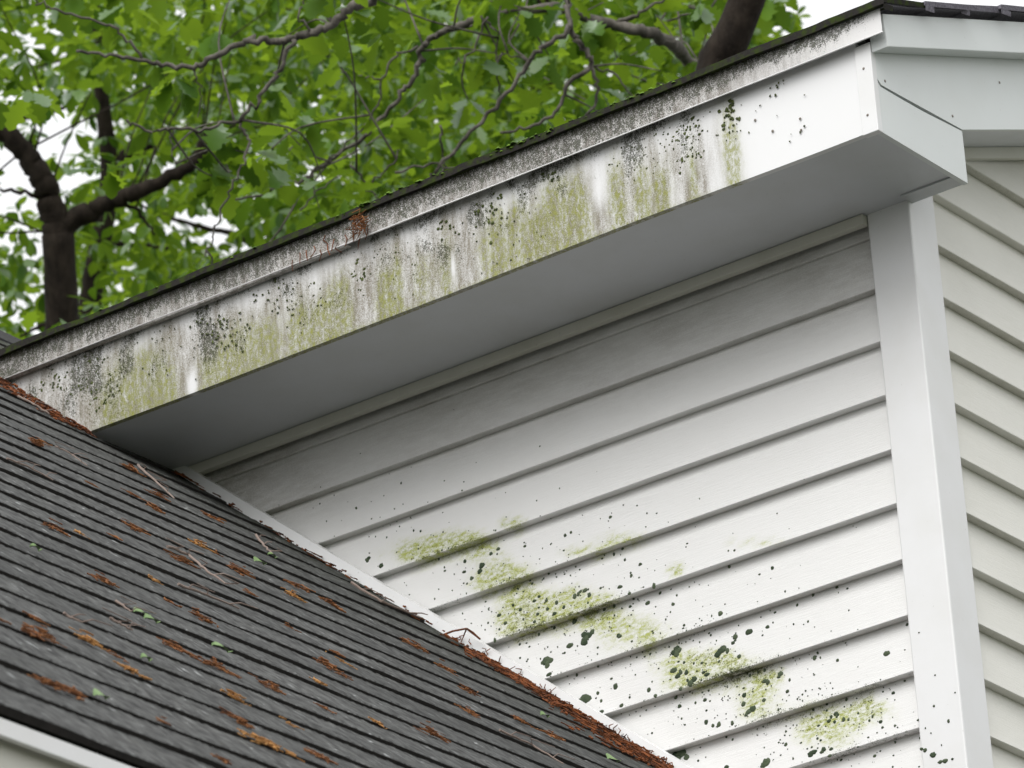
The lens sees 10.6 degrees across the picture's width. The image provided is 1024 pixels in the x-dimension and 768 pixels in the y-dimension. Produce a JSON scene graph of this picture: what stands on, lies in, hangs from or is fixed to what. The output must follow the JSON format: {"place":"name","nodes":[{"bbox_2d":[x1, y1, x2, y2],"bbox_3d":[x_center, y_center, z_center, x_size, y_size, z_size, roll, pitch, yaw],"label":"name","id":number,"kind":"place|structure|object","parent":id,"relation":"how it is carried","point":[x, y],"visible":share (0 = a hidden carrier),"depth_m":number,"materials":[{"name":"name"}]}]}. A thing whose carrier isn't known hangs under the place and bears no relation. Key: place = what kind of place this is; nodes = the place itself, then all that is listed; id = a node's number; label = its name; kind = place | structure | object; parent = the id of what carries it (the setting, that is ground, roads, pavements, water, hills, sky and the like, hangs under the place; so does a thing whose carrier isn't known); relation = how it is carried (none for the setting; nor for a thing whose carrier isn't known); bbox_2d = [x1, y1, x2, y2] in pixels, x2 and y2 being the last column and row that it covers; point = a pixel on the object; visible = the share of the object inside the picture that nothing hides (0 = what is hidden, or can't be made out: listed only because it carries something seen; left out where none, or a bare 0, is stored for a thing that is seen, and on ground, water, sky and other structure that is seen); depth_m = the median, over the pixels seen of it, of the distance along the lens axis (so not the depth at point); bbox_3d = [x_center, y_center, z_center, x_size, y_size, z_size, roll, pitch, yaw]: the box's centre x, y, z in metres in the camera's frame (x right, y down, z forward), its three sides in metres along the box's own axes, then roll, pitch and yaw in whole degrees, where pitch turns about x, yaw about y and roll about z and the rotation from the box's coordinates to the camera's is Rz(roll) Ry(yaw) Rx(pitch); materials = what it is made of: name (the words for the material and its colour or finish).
{"place":"outdoors","nodes":[
{"label":"outdoors","id":0,"kind":"place"},
{"bbox_2d":[0,0,1023,334],"label":"sky","id":1,"kind":"structure","parent":0,"point":[820,10],"materials":[{"name":"white"}]},
{"label":"lawn","id":2,"kind":"structure","parent":0,"visible":0},
{"bbox_2d":[0,0,219,334],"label":"background tree","id":3,"kind":"object","parent":2,"relation":"on","point":[18,248],"visible":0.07,"depth_m":30.48,"materials":[{"name":"green plant"}]},
{"bbox_2d":[0,0,466,336],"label":"oak tree","id":4,"kind":"object","parent":2,"relation":"on","point":[56,301],"visible":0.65,"depth_m":20.94,"materials":[{"name":"green plant"}]},
{"bbox_2d":[0,0,585,337],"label":"oak tree","id":5,"kind":"object","parent":2,"relation":"on","point":[105,128],"visible":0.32,"depth_m":23.96,"materials":[{"name":"green plant"}]},
{"bbox_2d":[65,0,527,306],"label":"background tree","id":6,"kind":"object","parent":2,"relation":"on","point":[214,102],"visible":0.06,"depth_m":28.07,"materials":[{"name":"green plant"}]},
{"bbox_2d":[0,0,797,339],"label":"oak tree","id":7,"kind":"object","parent":2,"relation":"on","point":[594,40],"visible":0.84,"depth_m":15.01,"materials":[{"name":"green plant"}]},
{"bbox_2d":[0,0,1023,767],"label":"white house","id":8,"kind":"structure","parent":2,"relation":"on","point":[678,422],"depth_m":9.55,"materials":[{"name":"white plastic"}]},
{"bbox_2d":[6,457,55,480],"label":"twig","id":9,"kind":"object","parent":8,"relation":"on","point":[16,462],"visible":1,"depth_m":8.66,"materials":[{"name":"wood"}]},
{"bbox_2d":[0,618,66,647],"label":"catkin clump","id":10,"kind":"object","parent":8,"relation":"on","point":[30,631],"visible":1,"depth_m":6.44,"materials":[{"name":"brown plant"}]},
{"bbox_2d":[17,393,52,413],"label":"twig","id":11,"kind":"object","parent":8,"relation":"on","point":[27,400],"visible":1,"depth_m":10.11,"materials":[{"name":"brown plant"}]},
{"bbox_2d":[30,543,41,550],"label":"fallen leaf","id":12,"kind":"object","parent":8,"relation":"on","point":[34,545],"visible":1,"depth_m":7.43,"materials":[{"name":"green plant"}]},
{"bbox_2d":[22,610,50,625],"bbox_3d":[-0.572,0.282,6.621,0.027,0.023,0.024,17,-32,-39],"label":"catkin scrap","id":13,"kind":"object","parent":8,"relation":"on","point":[38,619],"visible":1,"depth_m":6.62,"materials":[{"name":"brown plant"}]},
{"bbox_2d":[28,436,52,446],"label":"catkin clump","id":14,"kind":"object","parent":8,"relation":"on","point":[39,442],"visible":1,"depth_m":9.28,"materials":[{"name":"brown plant"}]},
{"bbox_2d":[27,674,66,691],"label":"catkin clump","id":15,"kind":"object","parent":8,"relation":"on","point":[47,681],"visible":1,"depth_m":6.04,"materials":[{"name":"brown plant"}]},
{"bbox_2d":[40,518,70,536],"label":"catkin clump","id":16,"kind":"object","parent":8,"relation":"on","point":[55,528],"visible":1,"depth_m":7.90,"materials":[{"name":"brown plant"}]},
{"bbox_2d":[55,441,87,465],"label":"twig","id":17,"kind":"object","parent":8,"relation":"on","point":[58,447],"visible":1,"depth_m":9.39,"materials":[{"name":"wood"}]},
{"bbox_2d":[56,681,87,700],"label":"catkin clump","id":18,"kind":"object","parent":8,"relation":"on","point":[76,693],"visible":1,"depth_m":6.07,"materials":[{"name":"brown plant"}]},
{"bbox_2d":[68,627,105,650],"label":"catkin clump","id":19,"kind":"object","parent":8,"relation":"on","point":[89,640],"visible":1,"depth_m":6.67,"materials":[{"name":"brown plant"}]},
{"bbox_2d":[63,612,112,625],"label":"twig","id":20,"kind":"object","parent":8,"relation":"on","point":[68,616],"visible":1,"depth_m":6.79,"materials":[{"name":"wood"}]},
{"bbox_2d":[93,688,109,699],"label":"fallen leaf","id":21,"kind":"object","parent":8,"relation":"on","point":[96,692],"visible":1,"depth_m":6.14,"materials":[{"name":"green plant"}]},
{"bbox_2d":[87,570,119,587],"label":"catkin clump","id":22,"kind":"object","parent":8,"relation":"on","point":[104,579],"visible":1,"depth_m":7.51,"materials":[{"name":"brown plant"}]},
{"bbox_2d":[106,532,122,540],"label":"catkin scrap","id":23,"kind":"object","parent":8,"relation":"on","point":[116,537],"visible":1,"depth_m":8.28,"materials":[{"name":"brown plant"}]},
{"bbox_2d":[106,650,128,663],"bbox_3d":[-0.478,0.330,6.673,0.030,0.026,0.029,-20,-29,32],"label":"catkin scrap","id":24,"kind":"object","parent":8,"relation":"on","point":[115,654],"visible":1,"depth_m":6.67,"materials":[{"name":"brown plant"}]},
{"bbox_2d":[102,607,145,630],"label":"twig","id":25,"kind":"object","parent":8,"relation":"on","point":[119,622],"visible":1,"depth_m":7.04,"materials":[{"name":"wood"}]},
{"bbox_2d":[113,661,151,680],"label":"catkin clump","id":26,"kind":"object","parent":8,"relation":"on","point":[129,668],"visible":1,"depth_m":6.59,"materials":[{"name":"brown plant"}]},
{"bbox_2d":[120,462,146,476],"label":"catkin clump","id":27,"kind":"object","parent":8,"relation":"on","point":[131,466],"visible":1,"depth_m":9.81,"materials":[{"name":"brown plant"}]},
{"bbox_2d":[121,488,146,501],"bbox_3d":[-0.639,0.186,9.278,0.035,0.028,0.032,-20,-29,32],"label":"catkin scrap","id":28,"kind":"object","parent":8,"relation":"on","point":[131,493],"visible":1,"depth_m":9.27,"materials":[{"name":"brown plant"}]},
{"bbox_2d":[115,596,155,613],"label":"twig","id":29,"kind":"object","parent":8,"relation":"on","point":[121,604],"visible":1,"depth_m":7.28,"materials":[{"name":"wood"}]},
{"bbox_2d":[121,517,150,535],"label":"catkin clump","id":30,"kind":"object","parent":8,"relation":"on","point":[133,527],"visible":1,"depth_m":8.60,"materials":[{"name":"brown plant"}]},
{"bbox_2d":[133,607,150,615],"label":"fallen leaf","id":31,"kind":"object","parent":8,"relation":"on","point":[137,610],"visible":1,"depth_m":7.29,"materials":[{"name":"green plant"}]},
{"bbox_2d":[140,653,152,661],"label":"fallen leaf","id":32,"kind":"object","parent":8,"relation":"on","point":[146,656],"visible":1,"depth_m":6.77,"materials":[{"name":"green plant"}]},
{"bbox_2d":[144,613,160,623],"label":"fallen leaf","id":33,"kind":"object","parent":8,"relation":"on","point":[149,616],"visible":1,"depth_m":7.28,"materials":[{"name":"green plant"}]},
{"bbox_2d":[145,501,165,513],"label":"catkin clump","id":34,"kind":"object","parent":8,"relation":"on","point":[155,507],"visible":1,"depth_m":9.21,"materials":[{"name":"brown plant"}]},
{"bbox_2d":[148,574,162,584],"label":"catkin scrap","id":35,"kind":"object","parent":8,"relation":"on","point":[155,580],"visible":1,"depth_m":7.92,"materials":[{"name":"brown plant"}]},
{"bbox_2d":[137,463,174,498],"bbox_3d":[-0.629,0.173,9.778,0.039,0.204,0.314,0,-25,-10],"label":"twig","id":36,"kind":"object","parent":8,"relation":"on","point":[148,474],"visible":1,"depth_m":9.79,"materials":[{"name":"wood"}]},
{"bbox_2d":[145,489,170,501],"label":"catkin clump","id":37,"kind":"object","parent":8,"relation":"on","point":[159,494],"visible":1,"depth_m":9.52,"materials":[{"name":"brown plant"}]},
{"bbox_2d":[156,716,171,725],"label":"catkin scrap","id":38,"kind":"object","parent":8,"relation":"on","point":[164,722],"visible":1,"depth_m":6.25,"materials":[{"name":"brown plant"}]},
{"bbox_2d":[163,597,182,607],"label":"catkin scrap","id":39,"kind":"object","parent":8,"relation":"on","point":[170,601],"visible":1,"depth_m":7.71,"materials":[{"name":"brown plant"}]},
{"bbox_2d":[156,636,201,661],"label":"catkin clump","id":40,"kind":"object","parent":8,"relation":"on","point":[179,648],"visible":1,"depth_m":7.13,"materials":[{"name":"brown plant"}]},
{"bbox_2d":[163,549,200,568],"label":"catkin clump","id":41,"kind":"object","parent":8,"relation":"on","point":[181,559],"visible":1,"depth_m":8.47,"materials":[{"name":"brown plant"}]},
{"bbox_2d":[187,538,215,552],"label":"catkin clump","id":42,"kind":"object","parent":8,"relation":"on","point":[196,541],"visible":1,"depth_m":8.93,"materials":[{"name":"brown plant"}]},
{"bbox_2d":[166,537,240,583],"bbox_3d":[-0.465,0.282,8.500,0.092,0.112,0.140,18,-33,-40],"label":"twig","id":43,"kind":"object","parent":8,"relation":"on","point":[190,556],"visible":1,"depth_m":8.52,"materials":[{"name":"brown wood"}]},
{"bbox_2d":[188,607,218,627],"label":"catkin clump","id":44,"kind":"object","parent":8,"relation":"on","point":[201,618],"visible":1,"depth_m":7.71,"materials":[{"name":"brown plant"}]},
{"bbox_2d":[200,510,226,523],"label":"catkin clump","id":45,"kind":"object","parent":8,"relation":"on","point":[213,517],"visible":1,"depth_m":9.68,"materials":[{"name":"brown plant"}]},
{"bbox_2d":[189,652,241,678],"bbox_3d":[-0.383,0.366,7.159,0.089,0.034,0.037,16,-31,-37],"label":"catkin clump","id":46,"kind":"object","parent":8,"relation":"on","point":[214,664],"visible":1,"depth_m":7.15,"materials":[{"name":"brown plant"}]},
{"bbox_2d":[177,583,257,608],"bbox_3d":[-0.431,0.313,8.086,0.015,0.015,0.178,-19,-29,30],"label":"twig","id":47,"kind":"object","parent":8,"relation":"on","point":[198,591],"visible":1,"depth_m":8.06,"materials":[{"name":"brown wood"}]},
{"bbox_2d":[210,753,231,764],"bbox_3d":[-0.324,0.422,6.171,0.020,0.018,0.024,-20,-29,32],"label":"catkin scrap","id":48,"kind":"object","parent":8,"relation":"on","point":[225,760],"visible":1,"depth_m":6.17,"materials":[{"name":"brown plant"}]},
{"bbox_2d":[211,642,232,652],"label":"fallen leaf","id":49,"kind":"object","parent":8,"relation":"on","point":[220,645],"visible":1,"depth_m":7.39,"materials":[{"name":"green plant"}]},
{"bbox_2d":[220,689,250,705],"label":"catkin clump","id":50,"kind":"object","parent":8,"relation":"on","point":[234,695],"visible":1,"depth_m":6.90,"materials":[{"name":"brown plant"}]},
{"bbox_2d":[219,706,254,728],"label":"catkin clump","id":51,"kind":"object","parent":8,"relation":"on","point":[241,721],"visible":1,"depth_m":6.66,"materials":[{"name":"brown plant"}]},
{"bbox_2d":[229,562,255,578],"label":"catkin clump","id":52,"kind":"object","parent":8,"relation":"on","point":[244,571],"visible":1,"depth_m":8.85,"materials":[{"name":"brown plant"}]},
{"bbox_2d":[243,588,258,596],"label":"catkin scrap","id":53,"kind":"object","parent":8,"relation":"on","point":[249,592],"visible":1,"depth_m":8.53,"materials":[{"name":"brown plant"}]},
{"bbox_2d":[253,557,266,564],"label":"fallen leaf","id":54,"kind":"object","parent":8,"relation":"on","point":[257,559],"visible":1,"depth_m":9.18,"materials":[{"name":"green plant"}]},
{"bbox_2d":[248,672,285,694],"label":"catkin clump","id":55,"kind":"object","parent":8,"relation":"on","point":[273,687],"visible":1,"depth_m":7.26,"materials":[{"name":"brown plant"}]},
{"bbox_2d":[255,534,281,551],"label":"twig","id":56,"kind":"object","parent":8,"relation":"on","point":[262,542],"visible":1,"depth_m":9.63,"materials":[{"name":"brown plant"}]},
{"bbox_2d":[237,728,304,762],"bbox_3d":[-0.296,0.427,6.572,0.057,0.048,0.114,-20,-29,32],"label":"catkin clump","id":57,"kind":"object","parent":8,"relation":"on","point":[264,740],"visible":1,"depth_m":6.57,"materials":[{"name":"brown plant"}]},
{"bbox_2d":[279,716,304,729],"bbox_3d":[-0.280,0.427,6.936,0.028,0.024,0.022,-20,-29,32],"label":"catkin scrap","id":58,"kind":"object","parent":8,"relation":"on","point":[290,724],"visible":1,"depth_m":6.93,"materials":[{"name":"brown plant"}]},
{"bbox_2d":[284,622,301,632],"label":"catkin scrap","id":59,"kind":"object","parent":8,"relation":"on","point":[289,626],"visible":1,"depth_m":8.31,"materials":[{"name":"brown plant"}]},
{"bbox_2d":[280,587,307,602],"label":"catkin clump","id":60,"kind":"object","parent":8,"relation":"on","point":[289,593],"visible":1,"depth_m":8.91,"materials":[{"name":"brown plant"}]},
{"bbox_2d":[283,579,315,592],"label":"catkin clump","id":61,"kind":"object","parent":8,"relation":"on","point":[306,589],"visible":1,"depth_m":9.13,"materials":[{"name":"brown plant"}]},
{"bbox_2d":[309,677,327,685],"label":"catkin scrap","id":62,"kind":"object","parent":8,"relation":"on","point":[319,682],"visible":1,"depth_m":7.66,"materials":[{"name":"brown plant"}]},
{"bbox_2d":[303,747,338,764],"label":"catkin clump","id":63,"kind":"object","parent":8,"relation":"on","point":[321,756],"visible":1,"depth_m":6.73,"materials":[{"name":"brown plant"}]},
{"bbox_2d":[313,702,336,714],"bbox_3d":[-0.246,0.435,7.361,0.028,0.022,0.028,-20,-29,32],"label":"catkin scrap","id":64,"kind":"object","parent":8,"relation":"on","point":[324,707],"visible":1,"depth_m":7.36,"materials":[{"name":"brown plant"}]},
{"bbox_2d":[291,227,367,270],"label":"catkin strands","id":65,"kind":"object","parent":8,"relation":"attached to","point":[327,248],"visible":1,"depth_m":9.92},
{"bbox_2d":[312,656,351,677],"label":"catkin clump","id":66,"kind":"object","parent":8,"relation":"on","point":[327,664],"visible":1,"depth_m":7.99,"materials":[{"name":"brown plant"}]},
{"bbox_2d":[318,596,345,611],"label":"catkin clump","id":67,"kind":"object","parent":8,"relation":"on","point":[331,602],"visible":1,"depth_m":9.13,"materials":[{"name":"brown plant"}]},
{"bbox_2d":[0,377,673,767],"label":"catkin litter","id":68,"kind":"object","parent":8,"relation":"on","point":[624,743],"visible":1,"depth_m":9.57,"materials":[{"name":"brown plant"}]},
{"bbox_2d":[329,649,345,657],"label":"catkin scrap","id":69,"kind":"object","parent":8,"relation":"on","point":[337,653],"visible":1,"depth_m":8.27,"materials":[{"name":"brown plant"}]},
{"bbox_2d":[325,651,357,669],"bbox_3d":[-0.255,0.408,8.198,0.048,0.037,0.023,-5,-24,2],"label":"catkin scrap","id":70,"kind":"object","parent":8,"relation":"on","point":[341,660],"visible":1,"depth_m":8.20,"materials":[{"name":"brown plant"}]},
{"bbox_2d":[332,668,352,680],"bbox_3d":[-0.247,0.418,7.967,0.026,0.025,0.029,-13,-26,19],"label":"catkin scrap","id":71,"kind":"object","parent":8,"relation":"on","point":[341,674],"visible":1,"depth_m":7.96,"materials":[{"name":"brown plant"}]},
{"bbox_2d":[345,209,371,239],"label":"catkin clump","id":72,"kind":"object","parent":8,"relation":"on","point":[362,226],"visible":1,"depth_m":9.86,"materials":[{"name":"brown plant"}]},
{"bbox_2d":[368,716,387,728],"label":"catkin scrap","id":73,"kind":"object","parent":8,"relation":"on","point":[377,722],"visible":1,"depth_m":7.54,"materials":[{"name":"brown plant"}]},
{"bbox_2d":[99,81,674,310],"bbox_3d":[-0.219,-0.333,9.871,1.581,0.014,0.046,-20,-29,32],"label":"moss","id":74,"kind":"object","parent":8,"relation":"on","point":[497,148],"visible":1,"depth_m":9.71,"materials":[{"name":"green plant"}]},
{"bbox_2d":[350,581,427,618],"bbox_3d":[-0.214,0.388,9.799,0.065,0.054,0.169,-20,-29,32],"label":"twig","id":75,"kind":"object","parent":8,"relation":"on","point":[374,596],"visible":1,"depth_m":9.76,"materials":[{"name":"brown wood"}]},
{"bbox_2d":[400,637,429,653],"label":"catkin clump","id":76,"kind":"object","parent":8,"relation":"on","point":[416,646],"visible":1,"depth_m":9.17,"materials":[{"name":"brown plant"}]},
{"bbox_2d":[413,721,450,743],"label":"catkin clump","id":77,"kind":"object","parent":8,"relation":"on","point":[430,731],"visible":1,"depth_m":7.76,"materials":[{"name":"brown plant"}]},
{"bbox_2d":[433,659,457,675],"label":"catkin clump","id":78,"kind":"object","parent":8,"relation":"on","point":[445,668],"visible":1,"depth_m":9.03,"materials":[{"name":"brown plant"}]},
{"bbox_2d":[443,628,480,641],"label":"twig","id":79,"kind":"object","parent":8,"relation":"on","point":[471,632],"visible":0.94,"depth_m":9.77,"materials":[{"name":"brown wood"}]},
{"bbox_2d":[454,703,479,717],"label":"catkin clump","id":80,"kind":"object","parent":8,"relation":"on","point":[471,712],"visible":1,"depth_m":8.45,"materials":[{"name":"brown plant"}]},
{"bbox_2d":[458,683,480,696],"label":"catkin clump","id":81,"kind":"object","parent":8,"relation":"on","point":[466,688],"visible":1,"depth_m":8.83,"materials":[{"name":"brown plant"}]},
{"bbox_2d":[511,715,537,729],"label":"catkin clump","id":82,"kind":"object","parent":8,"relation":"on","point":[519,718],"visible":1,"depth_m":8.78,"materials":[{"name":"brown plant"}]},
{"bbox_2d":[499,729,574,763],"bbox_3d":[0.044,0.555,8.368,0.132,0.055,0.049,19,-33,-41],"label":"twig","id":83,"kind":"object","parent":8,"relation":"on","point":[513,736],"visible":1,"depth_m":8.38,"materials":[{"name":"brown wood"}]},
{"bbox_2d":[538,729,565,741],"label":"catkin clump","id":84,"kind":"object","parent":8,"relation":"on","point":[552,734],"visible":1,"depth_m":8.81,"materials":[{"name":"brown plant"}]},
{"bbox_2d":[606,753,620,761],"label":"fallen leaf","id":85,"kind":"object","parent":8,"relation":"on","point":[609,756],"visible":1,"depth_m":8.91,"materials":[{"name":"green plant"}]},
{"bbox_2d":[336,0,811,205],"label":"background tree","id":86,"kind":"object","parent":2,"relation":"on","point":[671,65],"visible":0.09,"depth_m":25.66,"materials":[{"name":"green plant"}]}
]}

